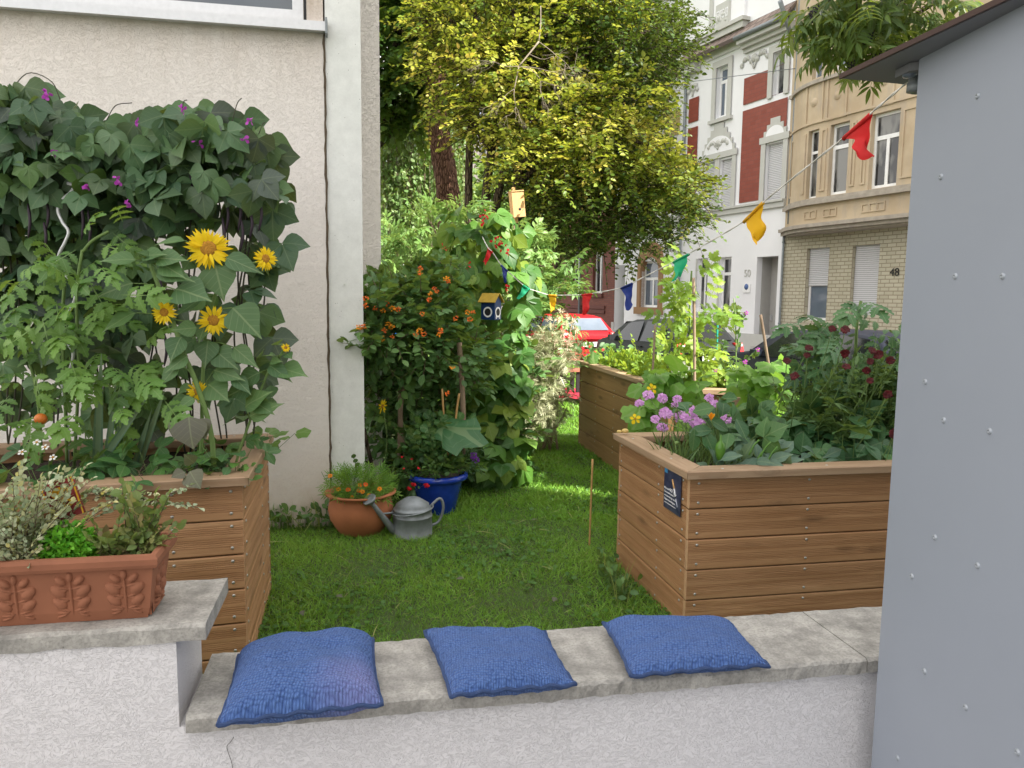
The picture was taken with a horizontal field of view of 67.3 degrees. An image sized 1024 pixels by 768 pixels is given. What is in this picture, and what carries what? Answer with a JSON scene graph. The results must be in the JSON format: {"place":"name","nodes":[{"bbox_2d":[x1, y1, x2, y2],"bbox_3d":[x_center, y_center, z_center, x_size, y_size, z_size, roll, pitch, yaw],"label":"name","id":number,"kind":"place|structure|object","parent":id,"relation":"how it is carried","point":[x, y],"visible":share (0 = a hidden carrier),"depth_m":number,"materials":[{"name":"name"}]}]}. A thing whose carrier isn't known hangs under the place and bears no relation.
{"place":"outdoors","nodes":[
{"label":"outdoors","id":0,"kind":"place"},
{"bbox_2d":[452,79,528,308],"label":"terraced house","id":1,"kind":"structure","parent":0,"point":[479,154],"depth_m":47.58,"materials":[{"name":"white paint"}]},
{"bbox_2d":[203,344,784,672],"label":"lawn","id":2,"kind":"structure","parent":0,"point":[474,611],"depth_m":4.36,"materials":[{"name":"plant"}]},
{"bbox_2d":[0,433,273,673],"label":"raised bed","id":3,"kind":"object","parent":2,"relation":"on","point":[225,533],"visible":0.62,"depth_m":3.19,"materials":[{"name":"wood"}]},
{"bbox_2d":[56,182,74,453],"bbox_3d":[-1.982,-0.263,3.445,0.114,1.258,0.014,1,6,0],"label":"stake","id":4,"kind":"object","parent":3,"relation":"on","point":[64,244],"visible":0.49,"depth_m":3.40,"materials":[{"name":"metal"}]},
{"bbox_2d":[0,439,133,492],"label":"strawberry plant","id":5,"kind":"object","parent":3,"relation":"on","point":[14,448],"visible":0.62,"depth_m":3.23,"materials":[{"name":"green plant"}]},
{"bbox_2d":[0,205,193,467],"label":"tomato plant","id":6,"kind":"object","parent":3,"relation":"on","point":[79,383],"visible":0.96,"depth_m":3.21,"materials":[{"name":"green plant"}]},
{"bbox_2d":[23,436,177,479],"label":"strawberry plant","id":7,"kind":"object","parent":3,"relation":"on","point":[163,452],"visible":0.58,"depth_m":3.33,"materials":[{"name":"green plant"}]},
{"bbox_2d":[92,352,164,477],"bbox_3d":[-1.686,0.146,3.345,0.385,0.586,0.142,1,6,0],"label":"leek","id":8,"kind":"object","parent":3,"relation":"on","point":[144,440],"visible":0.59,"depth_m":3.34,"materials":[{"name":"green plant"}]},
{"bbox_2d":[0,450,263,488],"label":"oregano plant","id":9,"kind":"object","parent":3,"relation":"on","point":[228,470],"visible":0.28,"depth_m":3.21,"materials":[{"name":"green plant"}]},
{"bbox_2d":[65,440,243,491],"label":"strawberry plant","id":10,"kind":"object","parent":3,"relation":"on","point":[122,470],"visible":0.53,"depth_m":3.14,"materials":[{"name":"green plant"}]},
{"bbox_2d":[0,72,309,455],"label":"climbing bean","id":11,"kind":"object","parent":3,"relation":"on","point":[177,168],"visible":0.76,"depth_m":3.46,"materials":[{"name":"green plant"}]},
{"bbox_2d":[98,247,216,469],"bbox_3d":[-1.457,-0.094,3.177,0.470,0.936,0.133,1,6,0],"label":"sunflower","id":12,"kind":"object","parent":3,"relation":"on","point":[188,289],"visible":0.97,"depth_m":3.15,"materials":[{"name":"green plant"}]},
{"bbox_2d":[130,417,211,488],"bbox_3d":[-1.480,0.274,3.208,0.643,0.307,0.299,3,7,21],"label":"wilted bean","id":13,"kind":"object","parent":3,"relation":"on","point":[191,432],"visible":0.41,"depth_m":3.10,"materials":[{"name":"green plant"}]},
{"bbox_2d":[154,229,277,473],"bbox_3d":[-1.255,-0.116,3.279,0.521,1.079,0.119,1,6,0],"label":"sunflower","id":14,"kind":"object","parent":3,"relation":"on","point":[218,280],"visible":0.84,"depth_m":3.25,"materials":[{"name":"green plant"}]},
{"bbox_2d":[156,434,281,471],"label":"strawberry plant","id":15,"kind":"object","parent":3,"relation":"on","point":[261,444],"visible":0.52,"depth_m":3.57,"materials":[{"name":"green plant"}]},
{"bbox_2d":[216,339,307,464],"bbox_3d":[-1.112,0.082,3.332,0.473,0.558,0.111,1,6,0],"label":"sunflower","id":16,"kind":"object","parent":3,"relation":"on","point":[259,406],"visible":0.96,"depth_m":3.32,"materials":[{"name":"green plant"}]},
{"bbox_2d":[225,426,310,456],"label":"bean seedling","id":17,"kind":"object","parent":3,"relation":"on","point":[304,432],"visible":0.45,"depth_m":3.90,"materials":[{"name":"green plant"}]},
{"bbox_2d":[0,0,381,528],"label":"house","id":18,"kind":"structure","parent":2,"relation":"on","point":[303,76],"depth_m":5.04,"materials":[{"name":"paint"}]},
{"bbox_2d":[0,0,327,37],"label":"window","id":19,"kind":"structure","parent":18,"relation":"in","point":[287,15],"depth_m":4.82,"materials":[{"name":"metal"}]},
{"bbox_2d":[364,428,374,466],"bbox_3d":[-1.067,0.479,5.711,0.093,0.310,0.028,1,6,0],"label":"leaning stick","id":20,"kind":"object","parent":18,"relation":"attached to","point":[368,450],"visible":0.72,"depth_m":5.70,"materials":[{"name":"brown wood"}]},
{"bbox_2d":[269,496,335,531],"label":"weed","id":21,"kind":"object","parent":2,"relation":"on","point":[305,516],"visible":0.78,"depth_m":5.25,"materials":[{"name":"green plant"}]},
{"bbox_2d":[324,483,395,537],"bbox_3d":[-1.030,0.867,5.234,0.480,0.285,0.480,1,6,0],"label":"terracotta pot","id":22,"kind":"object","parent":2,"relation":"on","point":[352,517],"visible":0.56,"depth_m":5.06,"materials":[{"name":"ceramic"}]},
{"bbox_2d":[316,454,402,507],"bbox_3d":[-1.030,0.659,5.216,0.607,0.382,0.535,1,6,0],"label":"marigold","id":23,"kind":"object","parent":22,"relation":"in","point":[383,488],"visible":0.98,"depth_m":5.17,"materials":[{"name":"green plant"}]},
{"bbox_2d":[363,494,444,540],"bbox_3d":[-0.710,0.869,5.128,0.285,0.312,0.527,6,9,42],"label":"watering can","id":24,"kind":"object","parent":2,"relation":"on","point":[412,515],"visible":0.99,"depth_m":5.08,"materials":[{"name":"metal"}]},
{"bbox_2d":[337,246,508,470],"bbox_3d":[-0.706,-0.167,5.842,1.374,1.770,1.428,1,6,0],"label":"lantana bush","id":25,"kind":"object","parent":2,"relation":"on","point":[440,324],"visible":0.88,"depth_m":5.71,"materials":[{"name":"green plant"}]},
{"bbox_2d":[380,53,477,265],"bbox_3d":[-2.124,-4.850,17.669,2.769,8.850,2.604,1,6,0],"label":"weeping birch","id":26,"kind":"object","parent":2,"relation":"on","point":[409,176],"visible":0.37,"depth_m":16.64,"materials":[{"name":"green plant"}]},
{"bbox_2d":[408,468,467,515],"bbox_3d":[-0.553,0.793,5.711,0.456,0.335,0.456,1,6,0],"label":"glazed pot","id":27,"kind":"object","parent":2,"relation":"on","point":[447,489],"visible":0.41,"depth_m":5.56,"materials":[{"name":"blue ceramic"}]},
{"bbox_2d":[382,445,471,495],"bbox_3d":[-0.627,0.600,5.686,0.686,0.347,0.616,1,6,0],"label":"fuchsia","id":28,"kind":"object","parent":27,"relation":"in","point":[446,466],"visible":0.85,"depth_m":5.54,"materials":[{"name":"green plant"}]},
{"bbox_2d":[388,401,475,472],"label":"pea plant","id":29,"kind":"object","parent":27,"relation":"in","point":[421,438],"visible":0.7,"depth_m":5.61,"materials":[{"name":"green plant"}]},
{"bbox_2d":[441,389,448,454],"bbox_3d":[-0.493,0.285,5.668,0.061,0.502,0.016,1,6,0],"label":"stake","id":30,"kind":"object","parent":27,"relation":"in","point":[442,395],"visible":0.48,"depth_m":5.64,"materials":[{"name":"brown wood"}]},
{"bbox_2d":[452,393,459,455],"bbox_3d":[-0.413,0.301,5.670,0.062,0.469,0.016,1,6,0],"label":"stake","id":31,"kind":"object","parent":27,"relation":"in","point":[457,404],"visible":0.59,"depth_m":5.65,"materials":[{"name":"brown wood"}]},
{"bbox_2d":[434,417,488,455],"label":"squash leaf","id":32,"kind":"object","parent":27,"relation":"in","point":[457,436],"visible":0.87,"depth_m":5.49,"materials":[{"name":"plant"}]},
{"bbox_2d":[423,7,460,349],"bbox_3d":[-1.312,-4.833,13.545,4.704,9.850,4.663,1,6,0],"label":"pine tree","id":33,"kind":"object","parent":2,"relation":"on","point":[444,170],"visible":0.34,"depth_m":13.49,"materials":[{"name":"brown plant"}]},
{"bbox_2d":[379,0,510,164],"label":"maple tree","id":34,"kind":"object","parent":2,"relation":"on","point":[398,111],"visible":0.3,"depth_m":13.56,"materials":[{"name":"green plant"}]},
{"bbox_2d":[364,317,561,495],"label":"undergrowth","id":35,"kind":"object","parent":2,"relation":"on","point":[404,482],"visible":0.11,"depth_m":6.41,"materials":[{"name":"green plant"}]},
{"bbox_2d":[378,400,386,462],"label":"coneflower","id":36,"kind":"object","parent":35,"relation":"on","point":[383,405],"visible":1,"depth_m":5.57,"materials":[{"name":"yellow plant"}]},
{"bbox_2d":[440,444,497,480],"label":"butterfly bush","id":37,"kind":"object","parent":2,"relation":"on","point":[472,456],"visible":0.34,"depth_m":5.82,"materials":[{"name":"green plant"}]},
{"bbox_2d":[426,204,546,491],"bbox_3d":[-0.147,-0.295,6.882,1.096,2.541,1.510,4,7,26],"label":"runner bean","id":38,"kind":"object","parent":2,"relation":"on","point":[504,241],"visible":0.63,"depth_m":6.56,"materials":[{"name":"green plant"}]},
{"bbox_2d":[478,293,503,319],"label":"bird house","id":39,"kind":"structure","parent":38,"relation":"attached to","point":[490,306],"depth_m":6.23,"materials":[{"name":"blue wood"}]},
{"bbox_2d":[398,147,579,300],"bbox_3d":[-1.164,-4.680,25.418,6.370,6.865,7.785,5,8,32],"label":"bushy tree","id":40,"kind":"object","parent":2,"relation":"on","point":[478,192],"visible":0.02,"depth_m":25.63,"materials":[{"name":"green plant"}]},
{"bbox_2d":[381,190,598,430],"bbox_3d":[-0.501,-0.758,8.626,2.837,2.880,1.750,1,6,0],"label":"elder bush","id":41,"kind":"object","parent":2,"relation":"on","point":[401,247],"visible":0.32,"depth_m":8.42,"materials":[{"name":"green plant"}]},
{"bbox_2d":[379,0,732,346],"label":"beech tree","id":42,"kind":"object","parent":2,"relation":"on","point":[556,170],"visible":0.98,"depth_m":10.01,"materials":[{"name":"green plant"}]},
{"bbox_2d":[508,187,525,222],"bbox_3d":[0.056,-2.249,9.627,0.195,0.443,0.215,-1,7,-16],"label":"nest box","id":43,"kind":"object","parent":42,"relation":"hanging from","point":[517,203],"visible":0.97,"depth_m":9.55,"materials":[{"name":"brown wood"}]},
{"bbox_2d":[523,308,589,451],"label":"shrub","id":44,"kind":"object","parent":2,"relation":"on","point":[550,396],"visible":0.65,"depth_m":7.87,"materials":[{"name":"green plant"}]},
{"bbox_2d":[538,342,579,392],"bbox_3d":[0.418,-0.219,12.376,1.500,0.882,0.499,-1,7,-11],"label":"bench","id":45,"kind":"object","parent":2,"relation":"on","point":[577,370],"visible":0.1,"depth_m":12.36,"materials":[{"name":"red wood"}]},
{"bbox_2d":[559,388,578,398],"bbox_3d":[1.101,0.150,12.217,0.794,0.020,1.588,1,6,0],"label":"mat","id":46,"kind":"object","parent":2,"relation":"on","point":[574,393],"visible":0.13,"depth_m":12.17,"materials":[{"name":"red fabric"}]},
{"bbox_2d":[588,459,593,544],"bbox_3d":[0.510,0.784,4.965,0.021,0.606,0.013,1,6,0],"label":"stake","id":47,"kind":"object","parent":2,"relation":"on","point":[592,460],"visible":0.91,"depth_m":4.96,"materials":[{"name":"brown wood"}]},
{"bbox_2d":[560,341,633,358],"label":"red flower bush","id":48,"kind":"object","parent":2,"relation":"on","point":[603,349],"visible":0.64,"depth_m":9.30,"materials":[{"name":"green plant"}]},
{"bbox_2d":[594,546,642,606],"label":"weed","id":49,"kind":"object","parent":2,"relation":"on","point":[618,583],"visible":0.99,"depth_m":4.15,"materials":[{"name":"green plant"}]},
{"bbox_2d":[577,360,725,470],"bbox_3d":[1.336,0.370,7.089,0.902,0.953,2.876,0,6,-8],"label":"raised bed","id":50,"kind":"object","parent":2,"relation":"on","point":[604,398],"visible":0.27,"depth_m":7.51,"materials":[{"name":"wood"}]},
{"bbox_2d":[572,351,599,367],"bbox_3d":[0.785,-0.226,8.071,0.286,0.260,0.453,1,6,0],"label":"kohlrabi","id":51,"kind":"object","parent":50,"relation":"on","point":[593,357],"visible":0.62,"depth_m":7.92,"materials":[{"name":"green plant"}]},
{"bbox_2d":[652,325,655,369],"bbox_3d":[1.028,-0.056,5.628,0.031,0.752,0.016,1,6,0],"label":"stake","id":52,"kind":"object","parent":50,"relation":"attached to","point":[654,339],"visible":0.47,"depth_m":5.60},
{"bbox_2d":[584,316,735,387],"bbox_3d":[1.331,-0.331,7.217,0.833,0.631,2.256,0,7,-10],"label":"mint bush","id":53,"kind":"object","parent":50,"relation":"on","point":[629,361],"visible":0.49,"depth_m":7.13,"materials":[{"name":"plant"}]},
{"bbox_2d":[641,243,743,385],"bbox_3d":[1.466,-0.513,6.080,0.871,1.200,0.928,1,6,0],"label":"tomato plant","id":54,"kind":"object","parent":50,"relation":"on","point":[679,325],"visible":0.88,"depth_m":5.97,"materials":[{"name":"green plant"}]},
{"bbox_2d":[692,278,695,380],"bbox_3d":[1.360,-0.199,5.762,0.066,1.185,0.022,1,6,0],"label":"stake","id":55,"kind":"object","parent":50,"relation":"attached to","point":[694,330],"visible":0.55,"depth_m":5.73,"materials":[{"name":"wood"}]},
{"bbox_2d":[713,296,759,371],"bbox_3d":[1.722,-0.265,5.900,0.367,0.823,0.111,1,6,0],"label":"mallow","id":56,"kind":"object","parent":50,"relation":"on","point":[737,345],"visible":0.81,"depth_m":5.90,"materials":[{"name":"green plant"}]},
{"bbox_2d":[613,431,891,616],"bbox_3d":[1.839,0.748,4.364,2.312,0.823,1.058,-1,7,-11],"label":"raised bed","id":57,"kind":"object","parent":2,"relation":"on","point":[694,539],"visible":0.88,"depth_m":3.79,"materials":[{"name":"wood"}]},
{"bbox_2d":[620,354,715,432],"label":"cucumber plant","id":58,"kind":"object","parent":57,"relation":"on","point":[657,382],"visible":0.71,"depth_m":5.02,"materials":[{"name":"green plant"}]},
{"bbox_2d":[635,390,758,465],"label":"chives","id":59,"kind":"object","parent":57,"relation":"on","point":[697,453],"visible":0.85,"depth_m":4.15,"materials":[{"name":"purple plant"}]},
{"bbox_2d":[707,412,718,441],"bbox_3d":[1.076,0.290,3.979,0.036,0.325,0.339,5,8,34],"label":"nasturtium","id":60,"kind":"object","parent":57,"relation":"on","point":[711,415],"visible":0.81,"depth_m":3.84,"materials":[{"name":"orange plant"}]},
{"bbox_2d":[689,392,748,463],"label":"pepper plant","id":61,"kind":"object","parent":57,"relation":"on","point":[723,408],"visible":0.93,"depth_m":3.88,"materials":[{"name":"green plant"}]},
{"bbox_2d":[718,354,802,414],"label":"cucumber plant","id":62,"kind":"object","parent":57,"relation":"on","point":[745,380],"visible":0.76,"depth_m":5.13,"materials":[{"name":"green plant"}]},
{"bbox_2d":[759,315,769,362],"bbox_3d":[1.712,-0.141,5.215,0.102,0.659,0.020,1,6,0],"label":"stake","id":63,"kind":"object","parent":57,"relation":"attached to","point":[764,338],"visible":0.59,"depth_m":5.19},
{"bbox_2d":[697,436,840,465],"bbox_3d":[1.312,0.368,3.898,0.870,0.225,0.313,-2,7,-25],"label":"kale","id":64,"kind":"object","parent":57,"relation":"on","point":[742,448],"visible":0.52,"depth_m":3.83,"materials":[{"name":"green plant"}]},
{"bbox_2d":[701,402,836,445],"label":"squash plant","id":65,"kind":"object","parent":57,"relation":"on","point":[742,406],"visible":0.11,"depth_m":4.60,"materials":[{"name":"green plant"}]},
{"bbox_2d":[672,388,894,463],"bbox_3d":[1.964,0.286,4.377,1.948,0.540,1.093,0,6,-5],"label":"bush bean","id":66,"kind":"object","parent":57,"relation":"on","point":[768,426],"visible":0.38,"depth_m":4.20,"materials":[{"name":"green plant"}]},
{"bbox_2d":[768,325,899,460],"bbox_3d":[2.179,0.066,4.423,1.720,0.827,1.010,-2,7,-23],"label":"zinnia","id":67,"kind":"object","parent":57,"relation":"on","point":[886,377],"visible":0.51,"depth_m":4.20,"materials":[{"name":"green plant"}]},
{"bbox_2d":[771,301,900,407],"bbox_3d":[2.047,-0.130,4.483,1.181,0.709,0.701,1,6,0],"label":"tomato plant","id":68,"kind":"object","parent":57,"relation":"on","point":[817,338],"visible":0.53,"depth_m":4.36,"materials":[{"name":"green plant"}]},
{"bbox_2d":[767,0,983,103],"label":"ash tree","id":69,"kind":"object","parent":2,"relation":"on","point":[850,31],"visible":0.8,"depth_m":4.40,"materials":[{"name":"green plant"}]},
{"bbox_2d":[531,17,688,328],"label":"terraced house","id":70,"kind":"structure","parent":0,"point":[601,304],"depth_m":34.58,"materials":[{"name":"red brick"}]},
{"bbox_2d":[595,252,602,292],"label":"window","id":71,"kind":"structure","parent":70,"relation":"in","point":[599,265],"depth_m":34.69,"materials":[{"name":"white paint"}]},
{"bbox_2d":[778,0,991,331],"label":"terraced house","id":72,"kind":"structure","parent":0,"point":[843,232],"depth_m":21.25,"materials":[{"name":"paint"}]},
{"bbox_2d":[681,68,794,82],"bbox_3d":[6.608,-9.774,24.555,5.001,0.216,0.022,5,8,37],"label":"wire","id":73,"kind":"object","parent":72,"relation":"attached to","point":[742,75],"visible":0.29,"depth_m":24.10,"materials":[{"name":"metal"}]},
{"bbox_2d":[809,130,818,197],"bbox_3d":[8.713,-6.268,21.974,0.064,1.902,0.444,-1,7,-18],"label":"window","id":74,"kind":"structure","parent":72,"relation":"in","point":[815,135],"depth_m":22.06,"materials":[{"name":"white paint"}]},
{"bbox_2d":[807,247,829,320],"bbox_3d":[9.133,-2.947,22.766,0.090,2.135,0.867,-2,7,-23],"label":"window","id":75,"kind":"structure","parent":72,"relation":"in","point":[819,257],"depth_m":22.80,"materials":[{"name":"white paint"}]},
{"bbox_2d":[816,11,822,77],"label":"window","id":76,"kind":"structure","parent":72,"relation":"in","point":[817,75],"depth_m":21.74,"materials":[{"name":"white paint"}]},
{"bbox_2d":[831,122,849,194],"bbox_3d":[9.079,-6.168,21.090,0.060,1.908,0.666,-2,7,-23],"label":"window","id":77,"kind":"structure","parent":72,"relation":"in","point":[840,150],"depth_m":21.17,"materials":[{"name":"glass"}]},
{"bbox_2d":[853,244,879,314],"bbox_3d":[9.821,-2.862,21.181,0.090,1.906,0.912,-2,7,-23],"label":"window","id":78,"kind":"structure","parent":72,"relation":"in","point":[867,256],"depth_m":21.17,"materials":[{"name":"white paint"}]},
{"bbox_2d":[871,109,900,188],"bbox_3d":[9.671,-6.005,19.735,0.060,1.902,0.876,-2,7,-23],"label":"window","id":79,"kind":"structure","parent":72,"relation":"in","point":[887,125],"depth_m":19.78,"materials":[{"name":"white paint"}]},
{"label":"path","id":80,"kind":"structure","parent":0,"visible":0},
{"bbox_2d":[0,578,881,767],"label":"garden wall","id":81,"kind":"structure","parent":80,"relation":"on","point":[144,692],"depth_m":2.21,"materials":[{"name":"paint"}]},
{"bbox_2d":[0,531,176,625],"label":"plant trough","id":82,"kind":"object","parent":81,"relation":"on","point":[61,590],"visible":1,"depth_m":1.99,"materials":[{"name":"ceramic"}]},
{"bbox_2d":[33,519,102,558],"bbox_3d":[-1.182,0.419,2.055,0.181,0.117,0.158,-4,8,-35],"label":"parsley","id":83,"kind":"object","parent":82,"relation":"in","point":[72,543],"visible":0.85,"depth_m":2.02,"materials":[{"name":"green plant"}]},
{"bbox_2d":[0,459,204,567],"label":"variegated herb","id":84,"kind":"object","parent":82,"relation":"in","point":[21,531],"visible":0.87,"depth_m":2.02,"materials":[{"name":"green plant"}]},
{"bbox_2d":[42,476,85,519],"bbox_3d":[-1.229,0.316,2.103,0.113,0.127,0.028,-1,7,-11],"label":"seed packet","id":85,"kind":"object","parent":84,"relation":"in","point":[75,493],"visible":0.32,"depth_m":2.10,"materials":[{"name":"multicoloured paper"}]},
{"bbox_2d":[82,475,186,555],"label":"oregano plant","id":86,"kind":"object","parent":82,"relation":"on","point":[136,534],"visible":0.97,"depth_m":2.07,"materials":[{"name":"green plant"}]},
{"bbox_2d":[215,627,383,727],"bbox_3d":[-0.586,0.802,2.154,0.420,0.154,0.394,-1,7,-14],"label":"cushion","id":87,"kind":"object","parent":81,"relation":"on","point":[291,676],"visible":1,"depth_m":2.03,"materials":[{"name":"fabric"}]},
{"bbox_2d":[423,626,577,698],"bbox_3d":[-0.050,0.806,2.297,0.383,0.103,0.418,-1,7,-13],"label":"cushion","id":88,"kind":"object","parent":81,"relation":"on","point":[476,661],"visible":1,"depth_m":2.18,"materials":[{"name":"fabric"}]},
{"bbox_2d":[601,615,770,678],"bbox_3d":[0.532,0.802,2.389,0.439,0.102,0.353,0,6,-6],"label":"cushion","id":89,"kind":"object","parent":81,"relation":"on","point":[650,645],"visible":1,"depth_m":2.30,"materials":[{"name":"fabric"}]},
{"bbox_2d":[839,0,1023,767],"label":"shed","id":90,"kind":"structure","parent":80,"relation":"on","point":[950,686],"depth_m":1.93,"materials":[{"name":"grey metal"}]},
{"bbox_2d":[482,82,907,316],"bbox_3d":[0.817,-0.754,4.432,0.824,0.817,4.328,-2,7,-20],"label":"bunting","id":91,"kind":"object","parent":90,"relation":"hanging from","point":[859,132],"visible":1,"depth_m":3.72,"materials":[{"name":"multicoloured"}]},
{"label":"street","id":92,"kind":"structure","parent":0,"visible":0},
{"bbox_2d":[387,1,687,313],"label":"shady tree","id":93,"kind":"object","parent":92,"relation":"on","point":[562,304],"depth_m":28.82,"materials":[{"name":"green plant"}]},
{"bbox_2d":[526,313,613,359],"bbox_3d":[1.365,-1.320,22.117,1.960,1.437,3.870,-2,7,-23],"label":"parked car","id":94,"kind":"object","parent":92,"relation":"on","point":[596,328],"visible":0.08,"depth_m":20.72,"materials":[{"name":"red paint"}]},
{"bbox_2d":[596,318,743,362],"bbox_3d":[3.408,-0.775,17.433,1.960,1.447,3.720,-2,7,-23],"label":"parked car","id":95,"kind":"object","parent":92,"relation":"on","point":[640,331],"visible":0.12,"depth_m":16.69,"materials":[{"name":"paint"}]},
{"bbox_2d":[718,329,900,398],"bbox_3d":[5.394,-0.224,12.879,2.040,1.417,4.370,-2,7,-23],"label":"parked car","id":96,"kind":"object","parent":92,"relation":"on","point":[774,344],"visible":0.09,"depth_m":12.68,"materials":[{"name":"paint"}]},
{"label":"pavement","id":97,"kind":"structure","parent":0,"visible":0},
{"bbox_2d":[611,0,688,331],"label":"terraced house","id":98,"kind":"structure","parent":97,"relation":"on","point":[646,290],"depth_m":31.09,"materials":[{"name":"paint"}]},
{"bbox_2d":[644,261,657,306],"bbox_3d":[5.676,-3.983,30.716,0.060,1.827,1.286,-2,7,-23],"label":"window","id":99,"kind":"structure","parent":98,"relation":"in","point":[650,284],"depth_m":30.90,"materials":[{"name":"white paint"}]},
{"bbox_2d":[677,0,815,350],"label":"terraced house","id":100,"kind":"structure","parent":97,"relation":"on","point":[740,125],"depth_m":25.41,"materials":[{"name":"paint"}]},
{"bbox_2d":[699,258,707,311],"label":"window","id":101,"kind":"structure","parent":100,"relation":"in","point":[703,280],"depth_m":27.84,"materials":[{"name":"white paint"}]},
{"bbox_2d":[706,162,714,209],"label":"window","id":102,"kind":"structure","parent":100,"relation":"in","point":[711,170],"depth_m":27.16,"materials":[{"name":"white paint"}]},
{"bbox_2d":[719,67,727,117],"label":"window","id":103,"kind":"structure","parent":100,"relation":"in","point":[724,72],"depth_m":26.46,"materials":[{"name":"white paint"}]},
{"bbox_2d":[721,159,731,206],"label":"window","id":104,"kind":"structure","parent":100,"relation":"in","point":[727,164],"depth_m":26.38,"materials":[{"name":"white paint"}]},
{"bbox_2d":[721,257,731,310],"bbox_3d":[7.491,-3.424,26.563,0.060,1.896,0.599,-2,7,-23],"label":"window","id":105,"kind":"structure","parent":100,"relation":"in","point":[727,260],"depth_m":26.65,"materials":[{"name":"white paint"}]},
{"bbox_2d":[769,258,777,334],"bbox_3d":[8.725,-2.552,24.956,0.130,3.103,0.970,-2,7,-23],"label":"door","id":106,"kind":"structure","parent":100,"relation":"in","point":[774,260],"depth_m":25.22,"materials":[{"name":"metal"}]},
{"bbox_2d":[767,142,782,199],"bbox_3d":[8.343,-6.634,24.189,0.018,1.840,0.765,-2,7,-23],"label":"window","id":107,"kind":"structure","parent":100,"relation":"in","point":[776,150],"depth_m":24.25,"materials":[{"name":"white paint"}]},
{"bbox_2d":[776,53,784,94],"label":"window","id":108,"kind":"structure","parent":100,"relation":"in","point":[780,74],"depth_m":23.98,"materials":[{"name":"white paint"}]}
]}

